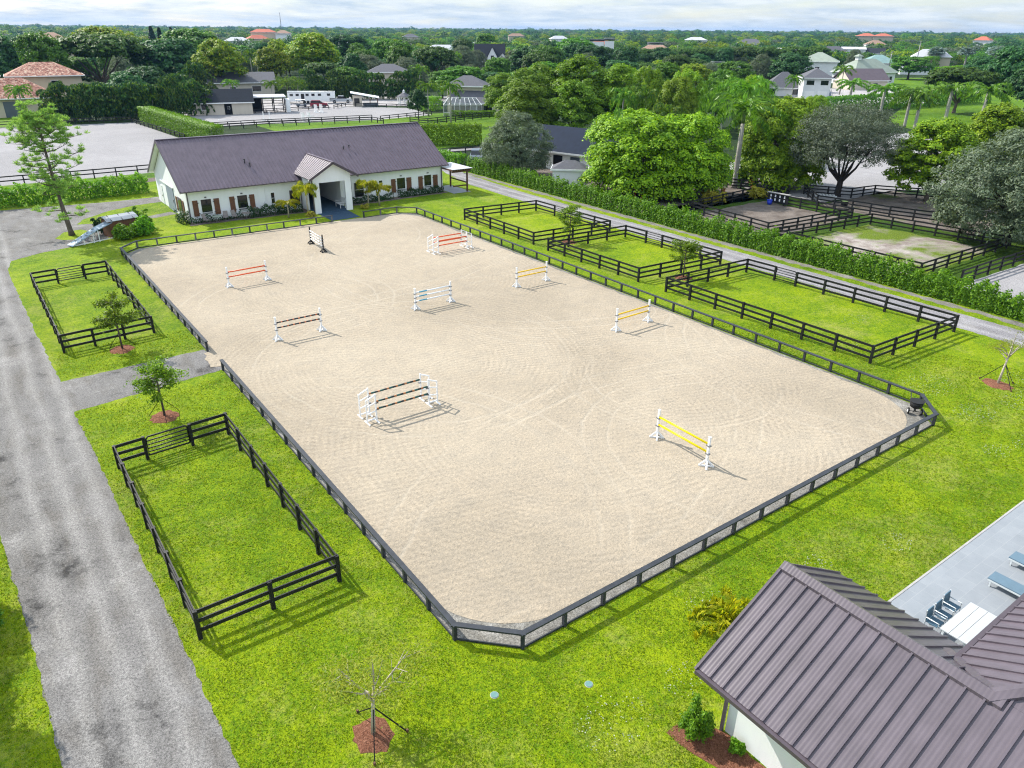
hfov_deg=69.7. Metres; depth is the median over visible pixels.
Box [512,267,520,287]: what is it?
jump standard
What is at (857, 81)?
royal palm
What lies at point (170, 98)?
palm clump
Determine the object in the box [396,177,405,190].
window
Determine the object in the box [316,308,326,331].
jump standard
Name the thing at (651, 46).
house
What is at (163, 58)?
broadleaf tree
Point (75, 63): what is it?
broadleaf tree
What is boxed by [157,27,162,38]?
conifer
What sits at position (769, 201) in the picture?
bucket
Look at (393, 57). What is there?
broadleaf tree
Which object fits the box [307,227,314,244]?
jump standard
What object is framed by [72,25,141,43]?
broadleaf tree
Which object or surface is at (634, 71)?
broadleaf tree
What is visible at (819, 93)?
garage door
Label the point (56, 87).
palm clump
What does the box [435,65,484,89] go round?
broadleaf tree
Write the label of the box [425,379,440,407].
jump standard
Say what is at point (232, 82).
palm tree
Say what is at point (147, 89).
palm clump
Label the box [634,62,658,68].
umbrella tree
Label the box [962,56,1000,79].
broadleaf tree
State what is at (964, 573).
patio
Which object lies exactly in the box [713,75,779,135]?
royal palm
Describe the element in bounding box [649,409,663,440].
jump standard
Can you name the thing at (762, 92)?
broadleaf tree
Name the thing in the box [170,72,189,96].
palm clump
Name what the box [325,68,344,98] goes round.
palm clump
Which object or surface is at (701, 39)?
house
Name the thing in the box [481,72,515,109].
broadleaf tree
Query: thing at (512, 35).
house
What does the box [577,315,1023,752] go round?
clover flowers
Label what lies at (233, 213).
patio chair
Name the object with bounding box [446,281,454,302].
jump standard
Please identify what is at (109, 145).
arena
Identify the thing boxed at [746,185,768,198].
shrub
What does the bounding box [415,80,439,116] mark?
palm tree
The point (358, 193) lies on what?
window
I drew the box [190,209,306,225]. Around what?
barn bed
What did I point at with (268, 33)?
villa
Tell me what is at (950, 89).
royal palm
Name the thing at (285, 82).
date palm
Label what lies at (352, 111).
arena
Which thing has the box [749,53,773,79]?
broadleaf tree
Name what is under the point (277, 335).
jump standard
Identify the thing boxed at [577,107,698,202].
broadleaf tree
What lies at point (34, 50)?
broadleaf tree
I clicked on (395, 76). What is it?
palm clump
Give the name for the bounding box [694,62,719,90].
broadleaf tree
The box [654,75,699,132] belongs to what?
broadleaf tree
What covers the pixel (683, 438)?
jump pole
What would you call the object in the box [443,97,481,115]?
screen cage
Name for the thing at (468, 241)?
jump standard
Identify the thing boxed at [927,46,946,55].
fan palm
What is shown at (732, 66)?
broadleaf tree
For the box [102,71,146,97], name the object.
broadleaf tree
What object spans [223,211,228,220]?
patio chair
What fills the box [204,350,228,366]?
sand entrance
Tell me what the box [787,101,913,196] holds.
spreading tree
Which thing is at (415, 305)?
jump standard
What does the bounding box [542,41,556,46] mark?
broadleaf tree
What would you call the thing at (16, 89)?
palm tree
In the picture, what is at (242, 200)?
window
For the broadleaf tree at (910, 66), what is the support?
on the back lawn at (964, 112)
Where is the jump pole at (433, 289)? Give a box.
[416,285,449,292]
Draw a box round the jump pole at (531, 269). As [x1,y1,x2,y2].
[518,266,545,272]
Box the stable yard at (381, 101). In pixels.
[150,96,446,116]
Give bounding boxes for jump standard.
[225,267,233,287]
[263,260,271,280]
[272,317,282,341]
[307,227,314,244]
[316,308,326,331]
[320,235,326,252]
[357,388,372,419]
[364,394,379,425]
[411,288,419,310]
[418,374,432,401]
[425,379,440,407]
[427,234,434,252]
[432,236,440,254]
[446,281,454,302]
[460,229,467,246]
[465,232,473,248]
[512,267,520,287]
[542,261,549,281]
[611,308,620,332]
[643,299,652,322]
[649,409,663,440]
[698,436,713,469]
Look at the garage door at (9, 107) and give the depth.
191.21 m
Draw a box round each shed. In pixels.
[252,94,290,112]
[550,160,588,189]
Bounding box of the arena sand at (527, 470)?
[131,214,906,623]
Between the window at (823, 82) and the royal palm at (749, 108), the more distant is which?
the window at (823, 82)
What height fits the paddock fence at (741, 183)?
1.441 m
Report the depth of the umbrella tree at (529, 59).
273.30 m
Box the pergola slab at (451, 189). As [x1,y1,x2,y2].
[443,185,469,193]
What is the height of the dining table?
0.755 m
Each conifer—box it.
[148,26,155,39]
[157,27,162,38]
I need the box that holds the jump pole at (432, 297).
[416,293,449,301]
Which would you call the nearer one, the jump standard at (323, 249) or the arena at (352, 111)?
the jump standard at (323, 249)
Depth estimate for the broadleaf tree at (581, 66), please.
154.36 m
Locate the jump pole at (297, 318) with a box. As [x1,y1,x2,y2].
[276,313,318,322]
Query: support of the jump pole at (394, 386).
attached to the jump standard at (420, 381)
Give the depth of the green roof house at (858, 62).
340.60 m
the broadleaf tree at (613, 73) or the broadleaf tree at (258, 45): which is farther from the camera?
the broadleaf tree at (258, 45)
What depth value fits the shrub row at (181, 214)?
89.47 m
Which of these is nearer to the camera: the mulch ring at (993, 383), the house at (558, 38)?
the mulch ring at (993, 383)
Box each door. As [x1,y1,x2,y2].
[3,101,22,117]
[158,183,164,203]
[159,179,176,212]
[224,104,232,114]
[553,155,561,164]
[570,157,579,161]
[804,91,813,98]
[817,91,826,96]
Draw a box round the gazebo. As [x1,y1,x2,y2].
[396,90,409,105]
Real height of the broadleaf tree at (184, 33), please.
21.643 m
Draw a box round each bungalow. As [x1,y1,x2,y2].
[187,72,275,94]
[367,64,406,93]
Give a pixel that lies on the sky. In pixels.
(937, 16)
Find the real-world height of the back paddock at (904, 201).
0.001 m
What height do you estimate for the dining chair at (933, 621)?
0.982 m
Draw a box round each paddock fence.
[29,260,155,353]
[112,412,341,639]
[464,200,610,244]
[547,225,722,281]
[664,258,959,363]
[689,185,853,230]
[726,178,777,190]
[773,213,1010,271]
[803,184,993,223]
[960,251,1023,280]
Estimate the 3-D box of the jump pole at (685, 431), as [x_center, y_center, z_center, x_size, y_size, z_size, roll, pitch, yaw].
[9.616,2.587,41.294,0.124,0.124,3.661,-16,30,-31]
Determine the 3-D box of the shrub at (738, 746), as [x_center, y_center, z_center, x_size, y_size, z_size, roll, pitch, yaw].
[7.440,11.991,24.327,0.633,0.640,0.617,-17,31,-32]
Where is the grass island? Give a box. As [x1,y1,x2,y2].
[55,230,86,239]
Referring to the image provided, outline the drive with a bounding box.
[0,197,239,767]
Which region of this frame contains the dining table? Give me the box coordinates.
[940,602,996,646]
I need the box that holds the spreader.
[907,391,924,414]
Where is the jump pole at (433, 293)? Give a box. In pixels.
[416,289,449,296]
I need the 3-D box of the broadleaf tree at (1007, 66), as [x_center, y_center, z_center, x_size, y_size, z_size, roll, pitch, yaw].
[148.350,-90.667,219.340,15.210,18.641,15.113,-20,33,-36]
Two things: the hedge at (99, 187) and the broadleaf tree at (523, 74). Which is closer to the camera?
the hedge at (99, 187)
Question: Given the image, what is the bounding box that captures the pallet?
[814,193,836,196]
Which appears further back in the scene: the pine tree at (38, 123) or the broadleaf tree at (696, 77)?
the broadleaf tree at (696, 77)
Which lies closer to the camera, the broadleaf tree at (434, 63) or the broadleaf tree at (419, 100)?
the broadleaf tree at (419, 100)
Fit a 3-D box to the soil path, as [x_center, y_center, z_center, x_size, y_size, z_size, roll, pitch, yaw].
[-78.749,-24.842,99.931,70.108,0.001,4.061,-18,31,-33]
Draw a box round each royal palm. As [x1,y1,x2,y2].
[692,91,796,187]
[697,73,750,137]
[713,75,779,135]
[835,78,870,100]
[866,82,904,112]
[887,85,934,126]
[896,86,945,128]
[925,81,976,119]
[961,80,1014,110]
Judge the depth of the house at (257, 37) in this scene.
761.12 m
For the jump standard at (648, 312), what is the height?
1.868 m
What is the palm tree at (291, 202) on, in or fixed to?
on the lawn at (70, 305)
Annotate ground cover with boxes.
[490,691,498,698]
[585,681,592,687]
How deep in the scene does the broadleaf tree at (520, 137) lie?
117.00 m
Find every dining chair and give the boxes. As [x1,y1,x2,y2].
[924,605,945,631]
[932,598,953,622]
[941,590,962,615]
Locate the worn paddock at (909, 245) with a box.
[798,224,992,275]
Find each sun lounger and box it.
[987,571,1023,596]
[1009,551,1023,566]
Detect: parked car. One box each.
[310,100,327,107]
[470,148,482,160]
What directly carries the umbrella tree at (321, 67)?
on the ground at (734, 133)
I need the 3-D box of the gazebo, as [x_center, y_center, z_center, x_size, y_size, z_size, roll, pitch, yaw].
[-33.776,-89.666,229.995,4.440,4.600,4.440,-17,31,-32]
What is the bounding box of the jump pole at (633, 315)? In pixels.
[618,310,648,319]
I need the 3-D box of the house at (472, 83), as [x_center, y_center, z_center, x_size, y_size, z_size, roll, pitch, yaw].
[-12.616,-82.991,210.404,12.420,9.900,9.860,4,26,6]
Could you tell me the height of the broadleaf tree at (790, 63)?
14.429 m
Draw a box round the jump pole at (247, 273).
[228,270,264,276]
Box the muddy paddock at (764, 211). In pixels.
[696,201,844,233]
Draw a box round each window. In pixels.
[177,197,183,212]
[200,104,207,109]
[200,198,213,214]
[236,194,248,210]
[252,85,261,90]
[270,192,275,203]
[289,190,300,203]
[354,183,363,196]
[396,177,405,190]
[423,174,431,187]
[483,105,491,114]
[806,80,814,84]
[820,80,828,85]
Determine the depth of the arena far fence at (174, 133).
169.08 m
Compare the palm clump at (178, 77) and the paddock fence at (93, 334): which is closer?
the paddock fence at (93, 334)
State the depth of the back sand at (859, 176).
118.49 m
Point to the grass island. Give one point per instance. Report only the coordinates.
(65, 236)
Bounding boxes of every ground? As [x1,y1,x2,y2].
[0,37,1022,317]
[635,194,1023,316]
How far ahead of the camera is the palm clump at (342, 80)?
245.80 m
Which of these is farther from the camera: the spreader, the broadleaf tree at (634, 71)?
the broadleaf tree at (634, 71)
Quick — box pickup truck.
[330,95,351,102]
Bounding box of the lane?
[442,146,1023,345]
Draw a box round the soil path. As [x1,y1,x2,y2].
[1,178,155,194]
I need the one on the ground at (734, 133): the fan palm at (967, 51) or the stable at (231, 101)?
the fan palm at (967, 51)
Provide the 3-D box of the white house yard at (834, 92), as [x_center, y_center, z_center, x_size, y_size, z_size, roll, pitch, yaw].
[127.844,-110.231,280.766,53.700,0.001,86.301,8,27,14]
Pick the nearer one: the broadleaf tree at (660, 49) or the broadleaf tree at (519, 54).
the broadleaf tree at (519, 54)
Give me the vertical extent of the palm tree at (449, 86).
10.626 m
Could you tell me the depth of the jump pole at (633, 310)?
59.00 m
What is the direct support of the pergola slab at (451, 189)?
on the lawn at (70, 305)
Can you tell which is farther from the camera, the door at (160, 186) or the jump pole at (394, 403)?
the door at (160, 186)
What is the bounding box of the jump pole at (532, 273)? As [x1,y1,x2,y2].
[518,270,545,276]
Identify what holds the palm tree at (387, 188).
on the lawn at (70, 305)
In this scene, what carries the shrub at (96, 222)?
on the drive
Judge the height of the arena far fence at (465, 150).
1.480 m
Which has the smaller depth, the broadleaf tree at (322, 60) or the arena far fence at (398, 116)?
the arena far fence at (398, 116)
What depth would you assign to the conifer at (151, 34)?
411.85 m
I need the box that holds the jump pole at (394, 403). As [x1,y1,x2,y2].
[377,393,427,408]
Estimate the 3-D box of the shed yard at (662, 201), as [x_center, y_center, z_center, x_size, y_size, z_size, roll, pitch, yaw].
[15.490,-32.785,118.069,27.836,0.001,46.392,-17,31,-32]
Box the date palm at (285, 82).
[275,75,301,97]
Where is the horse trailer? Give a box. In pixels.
[287,91,334,103]
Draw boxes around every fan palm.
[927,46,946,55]
[957,46,979,66]
[985,46,1003,58]
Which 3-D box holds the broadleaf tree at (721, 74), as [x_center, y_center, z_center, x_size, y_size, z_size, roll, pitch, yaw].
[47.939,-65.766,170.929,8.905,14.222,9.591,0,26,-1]
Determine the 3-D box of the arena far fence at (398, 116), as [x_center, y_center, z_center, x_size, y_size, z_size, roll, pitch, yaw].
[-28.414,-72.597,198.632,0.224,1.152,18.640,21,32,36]
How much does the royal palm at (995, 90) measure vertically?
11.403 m
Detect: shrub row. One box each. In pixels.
[174,207,190,223]
[188,210,243,224]
[247,202,302,217]
[353,191,393,203]
[397,183,443,197]
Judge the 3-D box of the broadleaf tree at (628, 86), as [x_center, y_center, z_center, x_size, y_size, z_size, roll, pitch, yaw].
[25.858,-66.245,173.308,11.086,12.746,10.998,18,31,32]
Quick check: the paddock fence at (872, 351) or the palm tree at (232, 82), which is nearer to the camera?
the paddock fence at (872, 351)
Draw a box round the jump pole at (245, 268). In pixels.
[228,265,264,272]
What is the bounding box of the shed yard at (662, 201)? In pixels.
[472,166,760,214]
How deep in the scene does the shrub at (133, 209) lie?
86.83 m
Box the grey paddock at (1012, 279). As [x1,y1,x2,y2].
[967,264,1023,299]
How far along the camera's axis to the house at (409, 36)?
938.13 m
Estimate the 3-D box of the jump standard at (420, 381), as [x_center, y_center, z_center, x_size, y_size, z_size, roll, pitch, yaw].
[-5.655,0.118,47.269,0.824,1.850,0.780,-17,31,-32]
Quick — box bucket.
[767,199,772,204]
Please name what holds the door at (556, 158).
in the navy barn at (569, 143)
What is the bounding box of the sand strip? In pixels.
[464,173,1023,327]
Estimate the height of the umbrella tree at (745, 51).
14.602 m
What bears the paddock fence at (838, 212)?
on the muddy paddock at (764, 211)
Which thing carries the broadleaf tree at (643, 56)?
on the ground at (734, 133)
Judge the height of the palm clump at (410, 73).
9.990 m
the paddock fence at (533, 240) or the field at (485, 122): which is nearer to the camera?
the paddock fence at (533, 240)
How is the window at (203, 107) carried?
in the stable at (231, 101)
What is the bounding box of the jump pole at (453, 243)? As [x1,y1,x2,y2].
[439,240,466,245]
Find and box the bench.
[335,197,345,207]
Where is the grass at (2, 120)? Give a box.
[0,116,43,126]
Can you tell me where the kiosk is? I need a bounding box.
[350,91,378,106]
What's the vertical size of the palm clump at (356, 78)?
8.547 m
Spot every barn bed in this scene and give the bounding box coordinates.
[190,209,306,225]
[344,191,447,205]
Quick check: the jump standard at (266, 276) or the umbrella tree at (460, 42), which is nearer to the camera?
the jump standard at (266, 276)
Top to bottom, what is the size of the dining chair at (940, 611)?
0.982 m
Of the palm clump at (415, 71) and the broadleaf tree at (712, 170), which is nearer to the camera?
the broadleaf tree at (712, 170)
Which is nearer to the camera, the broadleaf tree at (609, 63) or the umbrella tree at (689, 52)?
the broadleaf tree at (609, 63)
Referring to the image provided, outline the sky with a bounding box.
[0,0,1023,33]
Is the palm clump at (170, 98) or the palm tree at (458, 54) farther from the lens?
the palm tree at (458, 54)
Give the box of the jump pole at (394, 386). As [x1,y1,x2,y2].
[369,379,419,394]
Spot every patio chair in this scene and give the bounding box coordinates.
[201,214,210,223]
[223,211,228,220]
[230,210,239,219]
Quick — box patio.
[891,502,1023,644]
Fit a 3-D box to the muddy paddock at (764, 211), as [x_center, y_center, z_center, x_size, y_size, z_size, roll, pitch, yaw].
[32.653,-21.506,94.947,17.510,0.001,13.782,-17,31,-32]
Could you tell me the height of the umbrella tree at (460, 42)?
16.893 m
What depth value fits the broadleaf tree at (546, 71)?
158.03 m
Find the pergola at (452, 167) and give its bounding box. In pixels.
[442,162,471,191]
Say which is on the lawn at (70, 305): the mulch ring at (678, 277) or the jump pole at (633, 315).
the mulch ring at (678, 277)
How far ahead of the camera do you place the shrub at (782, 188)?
108.68 m
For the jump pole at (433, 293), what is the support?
on the jump standard at (415, 305)
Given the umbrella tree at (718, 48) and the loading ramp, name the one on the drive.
the loading ramp
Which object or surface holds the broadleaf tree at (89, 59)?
on the ground at (734, 133)
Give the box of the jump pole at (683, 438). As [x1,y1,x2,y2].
[658,424,706,451]
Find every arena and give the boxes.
[0,122,177,185]
[166,106,429,125]
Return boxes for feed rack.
[767,191,790,204]
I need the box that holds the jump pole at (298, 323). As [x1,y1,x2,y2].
[277,318,319,328]
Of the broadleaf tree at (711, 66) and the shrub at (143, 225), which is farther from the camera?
the broadleaf tree at (711, 66)
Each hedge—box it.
[0,171,150,208]
[137,105,223,136]
[403,121,481,145]
[421,95,442,110]
[438,149,466,164]
[451,110,495,116]
[467,154,1023,321]
[819,88,982,112]
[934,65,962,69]
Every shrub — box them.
[0,609,4,626]
[90,218,103,233]
[111,223,138,240]
[124,206,152,221]
[126,215,156,236]
[306,211,315,217]
[360,203,369,208]
[677,692,715,743]
[687,582,749,642]
[700,188,727,204]
[728,736,746,755]
[730,165,756,184]
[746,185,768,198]
[749,177,758,187]
[777,186,789,193]
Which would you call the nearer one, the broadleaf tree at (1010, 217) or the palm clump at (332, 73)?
the broadleaf tree at (1010, 217)
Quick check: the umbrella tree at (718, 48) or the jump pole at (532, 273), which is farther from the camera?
the umbrella tree at (718, 48)
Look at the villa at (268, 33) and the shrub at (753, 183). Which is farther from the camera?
the villa at (268, 33)
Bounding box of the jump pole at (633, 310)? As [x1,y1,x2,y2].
[618,305,648,314]
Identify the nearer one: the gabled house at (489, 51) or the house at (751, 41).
the gabled house at (489, 51)
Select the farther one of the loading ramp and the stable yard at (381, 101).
the stable yard at (381, 101)
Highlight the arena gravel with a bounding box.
[124,213,930,645]
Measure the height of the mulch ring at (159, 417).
0.100 m
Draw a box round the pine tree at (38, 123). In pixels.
[0,97,89,235]
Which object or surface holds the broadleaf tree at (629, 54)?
on the ground at (734, 133)
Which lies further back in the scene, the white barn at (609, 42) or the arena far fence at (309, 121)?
the white barn at (609, 42)
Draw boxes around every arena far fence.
[0,117,131,126]
[0,164,148,185]
[132,119,184,136]
[186,105,328,114]
[211,115,371,124]
[222,116,383,128]
[333,103,407,107]
[380,111,431,119]
[409,112,489,123]
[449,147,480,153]
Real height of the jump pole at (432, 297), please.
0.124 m
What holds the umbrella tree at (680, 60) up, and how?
on the ground at (734, 133)
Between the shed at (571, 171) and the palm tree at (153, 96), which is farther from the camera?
the palm tree at (153, 96)
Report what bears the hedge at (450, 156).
on the ground at (734, 133)
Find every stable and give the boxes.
[191,88,254,114]
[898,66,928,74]
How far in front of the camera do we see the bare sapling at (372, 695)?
23.72 m
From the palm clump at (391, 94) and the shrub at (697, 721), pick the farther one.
the palm clump at (391, 94)
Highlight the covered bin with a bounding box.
[97,211,137,237]
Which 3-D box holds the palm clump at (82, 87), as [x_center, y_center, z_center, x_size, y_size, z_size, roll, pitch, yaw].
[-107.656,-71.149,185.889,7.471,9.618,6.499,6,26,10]
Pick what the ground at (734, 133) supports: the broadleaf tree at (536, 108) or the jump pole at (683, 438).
the broadleaf tree at (536, 108)
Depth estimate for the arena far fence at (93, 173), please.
114.46 m
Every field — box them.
[2,172,154,190]
[257,113,588,147]
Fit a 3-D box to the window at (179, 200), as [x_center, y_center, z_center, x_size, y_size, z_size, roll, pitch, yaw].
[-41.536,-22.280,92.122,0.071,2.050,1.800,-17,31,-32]
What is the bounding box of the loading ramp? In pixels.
[68,221,112,246]
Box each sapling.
[88,289,145,353]
[124,353,188,422]
[304,632,454,765]
[555,204,583,241]
[666,238,703,279]
[979,325,1023,391]
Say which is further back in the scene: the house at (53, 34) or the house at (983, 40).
the house at (983, 40)
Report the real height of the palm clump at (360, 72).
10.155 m
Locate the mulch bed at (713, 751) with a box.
[667,724,765,767]
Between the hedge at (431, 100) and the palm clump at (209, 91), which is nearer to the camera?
the palm clump at (209, 91)
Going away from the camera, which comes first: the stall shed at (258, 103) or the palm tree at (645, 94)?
the palm tree at (645, 94)
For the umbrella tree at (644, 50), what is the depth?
404.38 m
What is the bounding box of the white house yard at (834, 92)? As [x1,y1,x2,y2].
[790,88,923,103]
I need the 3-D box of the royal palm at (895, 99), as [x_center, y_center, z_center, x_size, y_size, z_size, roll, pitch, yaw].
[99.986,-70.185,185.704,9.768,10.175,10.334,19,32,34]
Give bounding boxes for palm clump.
[35,88,65,117]
[47,81,77,121]
[57,84,90,122]
[73,83,97,119]
[76,83,93,109]
[84,82,113,119]
[90,81,105,106]
[93,84,126,119]
[100,85,135,120]
[117,80,149,118]
[126,87,152,117]
[140,83,163,107]
[145,83,167,109]
[157,74,185,114]
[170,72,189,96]
[170,84,192,115]
[180,60,207,96]
[180,78,205,115]
[190,88,215,115]
[192,70,218,88]
[298,67,317,90]
[310,74,326,90]
[317,79,333,90]
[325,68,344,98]
[336,75,352,97]
[345,74,363,99]
[352,69,368,98]
[365,72,382,99]
[370,72,388,99]
[383,78,400,99]
[388,71,407,98]
[398,70,415,98]
[406,68,424,94]
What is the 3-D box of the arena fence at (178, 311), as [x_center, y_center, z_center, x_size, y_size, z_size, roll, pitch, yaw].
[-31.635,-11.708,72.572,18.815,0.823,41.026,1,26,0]
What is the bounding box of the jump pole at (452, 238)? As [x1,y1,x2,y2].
[439,236,466,240]
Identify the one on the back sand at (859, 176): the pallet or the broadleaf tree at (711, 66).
the pallet
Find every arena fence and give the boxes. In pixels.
[119,215,332,351]
[219,207,938,649]
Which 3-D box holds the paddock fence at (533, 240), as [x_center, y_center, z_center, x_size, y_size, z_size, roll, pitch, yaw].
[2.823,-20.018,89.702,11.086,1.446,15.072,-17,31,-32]
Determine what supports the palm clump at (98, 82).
on the ground at (734, 133)
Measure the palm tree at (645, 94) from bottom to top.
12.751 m
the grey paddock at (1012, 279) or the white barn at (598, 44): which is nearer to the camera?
the grey paddock at (1012, 279)
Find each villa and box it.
[250,29,275,38]
[274,30,291,39]
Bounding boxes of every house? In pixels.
[0,78,53,117]
[3,62,84,97]
[41,32,73,61]
[224,37,249,42]
[246,35,268,42]
[402,34,417,38]
[430,45,450,48]
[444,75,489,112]
[449,90,499,115]
[474,44,504,65]
[508,33,523,42]
[549,36,566,41]
[641,45,666,48]
[685,37,706,43]
[694,561,1023,767]
[736,39,758,45]
[769,72,798,95]
[797,68,834,98]
[799,52,839,75]
[827,46,848,64]
[830,54,898,82]
[832,68,890,89]
[856,33,873,42]
[864,40,884,45]
[865,55,891,65]
[873,33,892,40]
[910,49,952,69]
[973,36,993,45]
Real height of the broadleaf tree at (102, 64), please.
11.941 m
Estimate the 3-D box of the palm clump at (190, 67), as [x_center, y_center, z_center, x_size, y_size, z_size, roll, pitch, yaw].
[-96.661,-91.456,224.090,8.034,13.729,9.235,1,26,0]
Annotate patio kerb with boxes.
[888,500,1023,601]
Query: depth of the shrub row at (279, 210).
93.69 m
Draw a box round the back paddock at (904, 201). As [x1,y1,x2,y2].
[822,191,1005,235]
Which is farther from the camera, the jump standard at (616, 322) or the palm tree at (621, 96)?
the palm tree at (621, 96)
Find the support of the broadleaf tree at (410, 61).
on the ground at (734, 133)
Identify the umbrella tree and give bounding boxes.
[45,32,150,82]
[303,61,338,79]
[411,46,455,72]
[436,57,460,70]
[452,38,472,49]
[521,51,559,66]
[528,45,564,61]
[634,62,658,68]
[636,48,651,54]
[662,54,690,65]
[671,47,697,57]
[689,58,706,64]
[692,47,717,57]
[712,46,737,56]
[731,46,759,63]
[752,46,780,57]
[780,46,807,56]
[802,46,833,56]
[921,67,1003,112]
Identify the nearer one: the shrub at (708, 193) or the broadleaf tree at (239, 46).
the shrub at (708, 193)
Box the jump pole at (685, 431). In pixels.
[659,416,707,443]
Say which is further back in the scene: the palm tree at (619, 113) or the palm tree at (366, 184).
the palm tree at (619, 113)
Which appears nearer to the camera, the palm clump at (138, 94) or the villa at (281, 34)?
the palm clump at (138, 94)
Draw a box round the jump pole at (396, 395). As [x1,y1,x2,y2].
[376,386,427,401]
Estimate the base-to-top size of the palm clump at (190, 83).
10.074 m
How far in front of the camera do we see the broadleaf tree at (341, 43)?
350.12 m
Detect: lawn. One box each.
[0,171,1023,767]
[887,78,1023,130]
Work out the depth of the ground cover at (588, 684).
26.91 m
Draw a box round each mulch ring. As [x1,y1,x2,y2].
[110,345,134,353]
[149,410,179,422]
[352,716,394,753]
[675,275,691,280]
[982,378,1013,389]
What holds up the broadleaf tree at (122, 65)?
on the ground at (734, 133)
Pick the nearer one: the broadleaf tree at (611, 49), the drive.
the drive
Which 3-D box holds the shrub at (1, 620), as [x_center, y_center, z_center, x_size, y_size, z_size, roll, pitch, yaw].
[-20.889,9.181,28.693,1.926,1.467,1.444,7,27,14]
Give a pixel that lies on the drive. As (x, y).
(121, 682)
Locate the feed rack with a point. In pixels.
(779, 198)
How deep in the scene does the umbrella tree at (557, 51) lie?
286.44 m
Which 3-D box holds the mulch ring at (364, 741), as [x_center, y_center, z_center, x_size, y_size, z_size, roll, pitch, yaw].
[-4.689,11.893,24.858,1.292,0.100,1.586,-17,31,-32]
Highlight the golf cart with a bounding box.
[295,99,306,106]
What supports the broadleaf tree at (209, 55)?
on the ground at (734, 133)
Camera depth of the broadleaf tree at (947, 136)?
100.85 m
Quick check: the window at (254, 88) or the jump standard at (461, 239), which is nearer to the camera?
the jump standard at (461, 239)
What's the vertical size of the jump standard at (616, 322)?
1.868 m
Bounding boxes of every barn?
[147,122,448,222]
[526,124,617,168]
[580,39,604,46]
[604,38,614,48]
[647,42,663,43]
[842,47,866,53]
[866,48,885,55]
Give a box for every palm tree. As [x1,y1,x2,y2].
[3,84,35,109]
[144,93,159,103]
[220,79,239,88]
[241,49,256,70]
[247,56,263,70]
[260,80,281,98]
[274,199,300,217]
[288,80,306,101]
[290,181,319,211]
[355,179,380,203]
[364,183,391,205]
[407,64,429,80]
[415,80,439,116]
[435,79,464,122]
[454,51,463,67]
[605,87,637,115]
[612,108,643,128]
[629,85,662,113]
[651,102,686,118]
[784,74,804,96]
[832,64,856,94]
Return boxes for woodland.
[0,23,1023,65]
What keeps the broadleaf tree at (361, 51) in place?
on the ground at (734, 133)
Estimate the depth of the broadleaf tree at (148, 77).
211.61 m
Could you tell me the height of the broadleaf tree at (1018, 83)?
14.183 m
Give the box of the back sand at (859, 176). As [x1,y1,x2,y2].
[730,133,980,201]
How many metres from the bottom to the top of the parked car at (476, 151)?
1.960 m
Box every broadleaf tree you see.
[0,36,29,68]
[0,57,13,77]
[11,31,73,68]
[60,56,102,81]
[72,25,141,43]
[86,56,104,71]
[96,54,117,72]
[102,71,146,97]
[107,55,141,79]
[120,66,169,89]
[122,38,196,76]
[159,27,220,55]
[191,38,248,77]
[235,45,248,49]
[235,48,256,68]
[236,53,258,71]
[248,42,267,49]
[252,46,293,89]
[265,39,296,83]
[282,32,341,70]
[296,46,309,78]
[311,47,340,78]
[325,34,372,61]
[330,66,361,85]
[337,53,367,91]
[347,42,364,53]
[347,53,386,82]
[352,48,373,62]
[369,37,392,59]
[384,39,412,61]
[386,45,413,66]
[393,56,426,85]
[406,88,429,116]
[407,47,439,81]
[429,70,451,98]
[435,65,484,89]
[445,45,479,68]
[467,50,487,69]
[475,33,498,43]
[479,108,556,173]
[481,71,518,84]
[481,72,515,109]
[482,57,510,73]
[492,67,551,131]
[499,49,523,70]
[500,79,555,131]
[505,45,538,72]
[521,61,559,97]
[529,61,569,78]
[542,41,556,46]
[543,78,605,127]
[544,54,613,115]
[555,37,596,49]
[561,42,583,72]
[573,45,614,67]
[577,52,597,74]
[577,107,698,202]
[594,63,650,118]
[595,47,614,58]
[600,76,643,130]
[604,60,640,69]
[608,46,639,62]
[608,63,636,82]
[633,65,664,124]
[638,53,654,62]
[639,111,734,201]
[648,61,681,88]
[650,47,670,58]
[651,50,676,60]
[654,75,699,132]
[671,68,706,123]
[680,63,712,85]
[691,53,709,66]
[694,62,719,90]
[700,68,739,127]
[713,48,734,62]
[716,61,755,81]
[730,46,746,68]
[730,74,771,127]
[731,94,829,191]
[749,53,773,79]
[767,52,813,77]
[802,95,832,120]
[844,49,864,63]
[881,116,988,201]
[889,56,934,79]
[920,127,1023,245]
[923,52,980,71]
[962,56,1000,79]
[964,101,1023,178]
[977,46,1023,104]
[1002,67,1023,108]
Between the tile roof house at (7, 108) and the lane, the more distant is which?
the tile roof house at (7, 108)
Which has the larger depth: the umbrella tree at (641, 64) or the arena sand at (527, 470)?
the umbrella tree at (641, 64)
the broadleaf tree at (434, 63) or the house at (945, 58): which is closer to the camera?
the broadleaf tree at (434, 63)

